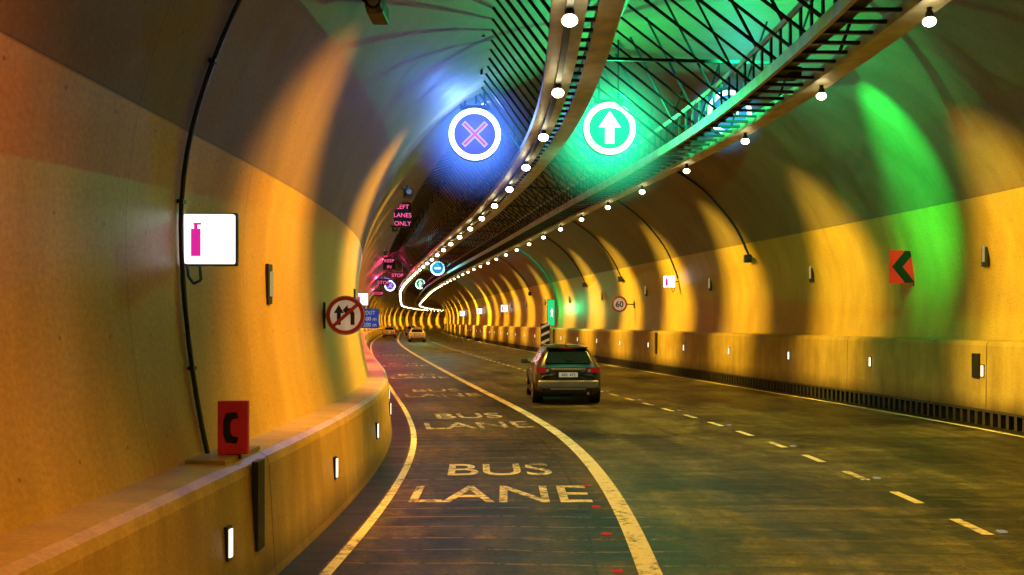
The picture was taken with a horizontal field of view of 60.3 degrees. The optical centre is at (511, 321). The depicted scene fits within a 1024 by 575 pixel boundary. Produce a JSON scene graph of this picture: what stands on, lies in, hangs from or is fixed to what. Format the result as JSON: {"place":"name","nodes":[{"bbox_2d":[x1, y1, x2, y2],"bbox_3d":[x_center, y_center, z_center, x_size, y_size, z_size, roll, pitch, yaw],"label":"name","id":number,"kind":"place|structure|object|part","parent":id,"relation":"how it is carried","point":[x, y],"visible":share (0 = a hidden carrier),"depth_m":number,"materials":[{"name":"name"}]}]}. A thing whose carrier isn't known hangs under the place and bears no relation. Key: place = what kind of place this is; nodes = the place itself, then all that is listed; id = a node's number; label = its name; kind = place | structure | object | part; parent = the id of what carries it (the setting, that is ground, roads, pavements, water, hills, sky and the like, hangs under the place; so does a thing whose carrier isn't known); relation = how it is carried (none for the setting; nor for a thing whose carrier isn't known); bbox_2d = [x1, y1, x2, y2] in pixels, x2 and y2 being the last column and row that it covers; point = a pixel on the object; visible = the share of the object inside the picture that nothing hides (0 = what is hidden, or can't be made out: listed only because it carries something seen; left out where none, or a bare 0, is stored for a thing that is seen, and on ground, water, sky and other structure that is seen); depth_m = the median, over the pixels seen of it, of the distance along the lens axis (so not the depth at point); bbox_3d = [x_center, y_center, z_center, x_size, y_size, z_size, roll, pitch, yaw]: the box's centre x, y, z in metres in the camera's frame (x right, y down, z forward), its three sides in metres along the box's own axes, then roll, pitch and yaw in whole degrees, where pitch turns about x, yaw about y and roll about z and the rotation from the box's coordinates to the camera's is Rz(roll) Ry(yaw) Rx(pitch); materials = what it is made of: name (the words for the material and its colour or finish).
{"place":"outdoors","nodes":[
{"label":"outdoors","id":0,"kind":"place"},
{"bbox_2d":[0,0,1023,535],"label":"tunnel wall","id":1,"kind":"structure","parent":0,"point":[320,140],"depth_m":12.32,"materials":[{"name":"beige concrete"}]},
{"bbox_2d":[177,0,242,453],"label":"wall cable","id":2,"kind":"object","parent":1,"relation":"attached to","point":[181,202],"depth_m":7.00,"materials":[{"name":"black rubber"}]},
{"bbox_2d":[184,213,238,284],"bbox_3d":[-2.495,-0.593,7.146,0.530,0.584,0.116,0,0,-2],"label":"fire extinguisher sign","id":3,"kind":"object","parent":1,"relation":"attached to","point":[211,239],"visible":0.85,"depth_m":7.10,"materials":[{"name":"white plastic"}]},
{"bbox_2d":[323,296,364,334],"bbox_3d":[-2.320,-0.090,12.021,0.638,0.536,0.074,0,0,-2],"label":"no overtaking sign","id":4,"kind":"object","parent":1,"relation":"attached to","point":[343,315],"visible":0.95,"depth_m":11.99,"materials":[{"name":"metal"}]},
{"bbox_2d":[358,293,367,305],"bbox_3d":[-5.351,-0.719,31.029,0.580,0.613,0.116,0,0,-14],"label":"fire extinguisher sign","id":5,"kind":"object","parent":1,"relation":"attached to","point":[363,298],"visible":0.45,"depth_m":31.01,"materials":[{"name":"white"}]},
{"bbox_2d":[361,309,378,327],"bbox_3d":[-4.110,-0.100,25.002,0.650,0.550,0.058,0,0,-11],"label":"blue information sign","id":6,"kind":"object","parent":1,"relation":"attached to","point":[371,318],"visible":0.8,"depth_m":25.00,"materials":[{"name":"metal"}]},
{"bbox_2d":[361,0,388,24],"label":"security camera","id":7,"kind":"object","parent":1,"relation":"attached to","point":[377,11],"visible":1,"depth_m":9.06,"materials":[{"name":"black metal"}]},
{"bbox_2d":[373,286,382,295],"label":"message sign","id":8,"kind":"object","parent":1,"relation":"hanging from","point":[377,292],"visible":0.95,"depth_m":95.01,"materials":[{"name":"metal"}]},
{"bbox_2d":[378,279,388,285],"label":"message sign","id":9,"kind":"object","parent":1,"relation":"hanging from","point":[383,282],"visible":0.99,"depth_m":80.01,"materials":[{"name":"metal"}]},
{"bbox_2d":[383,256,394,269],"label":"message sign","id":10,"kind":"object","parent":1,"relation":"hanging from","point":[388,263],"visible":0.98,"depth_m":58.01,"materials":[{"name":"metal"}]},
{"bbox_2d":[385,280,395,290],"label":"lane control signal","id":11,"kind":"object","parent":1,"relation":"hanging from","point":[391,286],"visible":0.62,"depth_m":99.99,"materials":[{"name":"metal"}]},
{"bbox_2d":[391,225,397,231],"bbox_3d":[-4.873,-3.876,35.917,0.469,0.409,0.630,0,0,-10],"label":"security camera","id":12,"kind":"object","parent":1,"relation":"attached to","point":[394,229],"visible":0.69,"depth_m":35.67,"materials":[{"name":"black metal"}]},
{"bbox_2d":[389,256,405,277],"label":"message sign","id":13,"kind":"object","parent":1,"relation":"hanging from","point":[392,274],"visible":0.97,"depth_m":62.02,"materials":[{"name":"metal"}]},
{"bbox_2d":[394,202,410,227],"bbox_3d":[-3.733,-3.667,30.075,0.593,0.885,0.150,0,0,-10],"label":"message sign","id":14,"kind":"object","parent":1,"relation":"hanging from","point":[402,215],"visible":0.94,"depth_m":30.02,"materials":[{"name":"metal"}]},
{"bbox_2d":[401,185,412,198],"bbox_3d":[-2.923,-3.576,23.916,0.469,0.409,0.630,0,0,-11],"label":"security camera","id":15,"kind":"object","parent":1,"relation":"attached to","point":[407,192],"visible":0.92,"depth_m":23.70,"materials":[{"name":"black metal"}]},
{"bbox_2d":[415,278,423,288],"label":"lane control signal","id":16,"kind":"object","parent":1,"relation":"hanging from","point":[418,287],"visible":0.41,"depth_m":99.97,"materials":[{"name":"metal"}]},
{"bbox_2d":[430,260,444,275],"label":"lane control signal","id":17,"kind":"object","parent":1,"relation":"attached to","point":[436,269],"visible":0.64,"depth_m":63.98,"materials":[{"name":"metal"}]},
{"bbox_2d":[448,92,500,161],"bbox_3d":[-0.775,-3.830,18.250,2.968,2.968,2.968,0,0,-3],"label":"lane control signal","id":18,"kind":"object","parent":1,"relation":"hanging from","point":[474,133],"visible":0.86,"depth_m":17.98,"materials":[{"name":"metal"}]},
{"bbox_2d":[477,308,481,313],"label":"fire extinguisher sign","id":19,"kind":"object","parent":1,"relation":"attached to","point":[479,310],"visible":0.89,"depth_m":98.00,"materials":[{"name":"white"}]},
{"bbox_2d":[382,0,624,310],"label":"cable tray","id":20,"kind":"object","parent":1,"relation":"hanging from","point":[562,50],"visible":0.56,"depth_m":16.47,"materials":[{"name":"metal"}]},
{"bbox_2d":[506,181,512,191],"bbox_3d":[-0.063,-3.386,22.090,0.174,0.267,0.149,0,0,-10],"label":"tunnel lamp","id":21,"kind":"object","parent":20,"relation":"hanging from","point":[509,188],"visible":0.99,"depth_m":22.04,"materials":[{"name":"white glass"}]},
{"bbox_2d":[522,162,529,170],"bbox_3d":[0.302,-3.386,18.965,0.174,0.267,0.149,0,0,-9],"label":"tunnel lamp","id":22,"kind":"object","parent":20,"relation":"hanging from","point":[525,166],"visible":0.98,"depth_m":18.91,"materials":[{"name":"white glass"}]},
{"bbox_2d":[539,130,547,140],"bbox_3d":[0.566,-3.386,15.860,0.174,0.267,0.149,0,0,-6],"label":"tunnel lamp","id":23,"kind":"object","parent":20,"relation":"hanging from","point":[543,135],"visible":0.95,"depth_m":15.81,"materials":[{"name":"white glass"}]},
{"bbox_2d":[552,84,563,97],"bbox_3d":[0.666,-3.386,12.778,0.174,0.267,0.149,0,0,-2],"label":"tunnel lamp","id":24,"kind":"object","parent":20,"relation":"hanging from","point":[557,91],"visible":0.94,"depth_m":12.73,"materials":[{"name":"white glass"}]},
{"bbox_2d":[562,8,577,26],"bbox_3d":[0.636,-3.386,9.707,0.174,0.267,0.149,0,0,1],"label":"tunnel lamp","id":25,"kind":"object","parent":20,"relation":"hanging from","point":[569,19],"visible":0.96,"depth_m":9.66,"materials":[{"name":"white glass"}]},
{"bbox_2d":[501,305,508,313],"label":"fire extinguisher sign","id":26,"kind":"object","parent":1,"relation":"attached to","point":[504,308],"visible":0.88,"depth_m":78.00,"materials":[{"name":"white"}]},
{"bbox_2d":[499,257,530,295],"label":"wall cable","id":27,"kind":"object","parent":1,"relation":"attached to","point":[529,293],"depth_m":65.81,"materials":[{"name":"black rubber"}]},
{"bbox_2d":[518,248,557,317],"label":"green exit arch","id":28,"kind":"structure","parent":1,"relation":"attached to","point":[545,275],"depth_m":57.93,"materials":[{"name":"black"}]},
{"bbox_2d":[547,299,554,325],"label":"exit sign","id":29,"kind":"object","parent":28,"relation":"attached to","point":[551,311],"visible":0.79,"depth_m":57.97,"materials":[{"name":"green"}]},
{"bbox_2d":[545,236,585,286],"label":"wall cable","id":30,"kind":"object","parent":1,"relation":"attached to","point":[584,284],"depth_m":49.78,"materials":[{"name":"black rubber"}]},
{"bbox_2d":[572,221,622,281],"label":"wall cable","id":31,"kind":"object","parent":1,"relation":"attached to","point":[620,278],"depth_m":42.99,"materials":[{"name":"black rubber"}]},
{"bbox_2d":[582,40,634,155],"bbox_3d":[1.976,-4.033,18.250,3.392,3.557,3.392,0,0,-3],"label":"lane control signal","id":32,"kind":"object","parent":1,"relation":"hanging from","point":[608,127],"visible":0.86,"depth_m":17.98,"materials":[{"name":"metal"}]},
{"bbox_2d":[611,296,633,311],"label":"speed limit sign","id":33,"kind":"object","parent":1,"relation":"attached to","point":[619,304],"visible":1,"depth_m":41.99,"materials":[{"name":"metal"}]},
{"bbox_2d":[603,193,677,277],"bbox_3d":[5.123,-3.541,35.683,3.402,3.512,0.124,0,0,-11],"label":"wall cable","id":34,"kind":"object","parent":1,"relation":"attached to","point":[654,234],"depth_m":35.79,"materials":[{"name":"black rubber"}]},
{"bbox_2d":[663,275,677,291],"bbox_3d":[6.557,-1.556,36.061,0.775,0.698,0.116,0,0,-6],"label":"fire extinguisher sign","id":35,"kind":"object","parent":1,"relation":"attached to","point":[669,281],"visible":0.96,"depth_m":36.00,"materials":[{"name":"white plastic"}]},
{"bbox_2d":[402,0,950,309],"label":"cable tray","id":36,"kind":"object","parent":1,"relation":"hanging from","point":[904,17],"visible":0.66,"depth_m":15.65,"materials":[{"name":"metal"}]},
{"bbox_2d":[639,186,644,193],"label":"tunnel lamp","id":37,"kind":"object","parent":36,"relation":"hanging from","point":[641,191],"visible":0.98,"depth_m":23.00,"materials":[{"name":"white glass"}]},
{"bbox_2d":[683,164,689,172],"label":"tunnel lamp","id":38,"kind":"object","parent":36,"relation":"hanging from","point":[686,169],"visible":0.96,"depth_m":19.82,"materials":[{"name":"white glass"}]},
{"bbox_2d":[741,133,748,143],"bbox_3d":[4.391,-3.472,16.592,0.145,0.256,0.124,0,0,-6],"label":"tunnel lamp","id":39,"kind":"object","parent":36,"relation":"hanging from","point":[745,140],"visible":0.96,"depth_m":16.55,"materials":[{"name":"white glass"}]},
{"bbox_2d":[816,85,825,99],"bbox_3d":[4.658,-3.472,13.269,0.145,0.256,0.124,0,0,-3],"label":"tunnel lamp","id":40,"kind":"object","parent":36,"relation":"hanging from","point":[821,94],"visible":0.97,"depth_m":13.23,"materials":[{"name":"white glass"}]},
{"bbox_2d":[923,7,935,26],"bbox_3d":[4.726,-3.472,9.979,0.145,0.256,0.124,0,0,0],"label":"tunnel lamp","id":41,"kind":"object","parent":36,"relation":"hanging from","point":[929,20],"visible":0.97,"depth_m":9.94,"materials":[{"name":"white glass"}]},
{"bbox_2d":[659,160,751,262],"bbox_3d":[6.311,-3.636,29.002,3.299,3.331,0.437,0,0,-6],"label":"wall cable","id":42,"kind":"object","parent":1,"relation":"attached to","point":[747,257],"depth_m":29.07,"materials":[{"name":"black rubber"}]},
{"bbox_2d":[708,66,751,134],"bbox_3d":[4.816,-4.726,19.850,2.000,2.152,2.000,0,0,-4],"label":"lane control signal","id":43,"kind":"object","parent":1,"relation":"hanging from","point":[717,99],"visible":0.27,"depth_m":19.59,"materials":[{"name":"metal"}]},
{"bbox_2d":[889,250,914,285],"bbox_3d":[9.382,-1.320,21.129,0.830,0.900,0.065,0,0,-15],"label":"chevron sign","id":44,"kind":"object","parent":1,"relation":"attached to","point":[901,270],"visible":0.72,"depth_m":21.07,"materials":[{"name":"red metal"}]},
{"bbox_2d":[278,328,1023,574],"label":"road","id":45,"kind":"structure","parent":0,"point":[487,466],"depth_m":11.46,"materials":[{"name":"grey asphalt"}]},
{"bbox_2d":[0,325,443,574],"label":"concrete barrier","id":46,"kind":"object","parent":45,"relation":"on","point":[279,499],"visible":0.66,"depth_m":6.59,"materials":[{"name":"yellow concrete"}]},
{"bbox_2d":[218,400,248,458],"bbox_3d":[-2.196,0.850,6.944,0.235,0.460,0.066,0,0,-2],"label":"emergency phone sign","id":47,"kind":"object","parent":46,"relation":"on","point":[233,427],"visible":0.84,"depth_m":6.92,"materials":[{"name":"red metal"}]},
{"bbox_2d":[382,326,396,337],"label":"hatchback car","id":48,"kind":"object","parent":45,"relation":"on","point":[389,330],"visible":1,"depth_m":118.03,"materials":[{"name":"paint"}]},
{"bbox_2d":[404,326,415,334],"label":"hatchback car","id":49,"kind":"object","parent":45,"relation":"on","point":[408,328],"visible":0.41,"depth_m":138.11,"materials":[{"name":"paint"}]},
{"bbox_2d":[406,327,425,341],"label":"hatchback car","id":50,"kind":"object","parent":45,"relation":"on","point":[416,333],"visible":0.99,"depth_m":92.03,"materials":[{"name":"paint"}]},
{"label":"rear window","id":51,"kind":"part","parent":50,"relation":"part of","materials":[{"name":"black glass"}]},
{"bbox_2d":[541,323,549,345],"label":"hazard marker","id":52,"kind":"object","parent":45,"relation":"on","point":[545,333],"visible":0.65,"depth_m":56.94,"materials":[{"name":"black metal"}]},
{"bbox_2d":[521,343,600,402],"bbox_3d":[1.354,1.278,24.365,2.160,1.675,4.130,0,0,-2],"label":"hatchback car","id":53,"kind":"object","parent":45,"relation":"on","point":[562,370],"visible":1,"depth_m":22.42,"materials":[{"name":"paint"}]},
{"bbox_3d":[1.423,0.911,22.493,1.200,0.320,0.020,0,-33,-2],"label":"rear window","id":54,"kind":"part","parent":53,"relation":"part of","materials":[{"name":"black glass"}]},
{"bbox_2d":[444,324,1023,432],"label":"concrete barrier","id":55,"kind":"object","parent":45,"relation":"on","point":[939,377],"visible":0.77,"depth_m":23.55,"materials":[{"name":"yellow concrete"}]}
]}

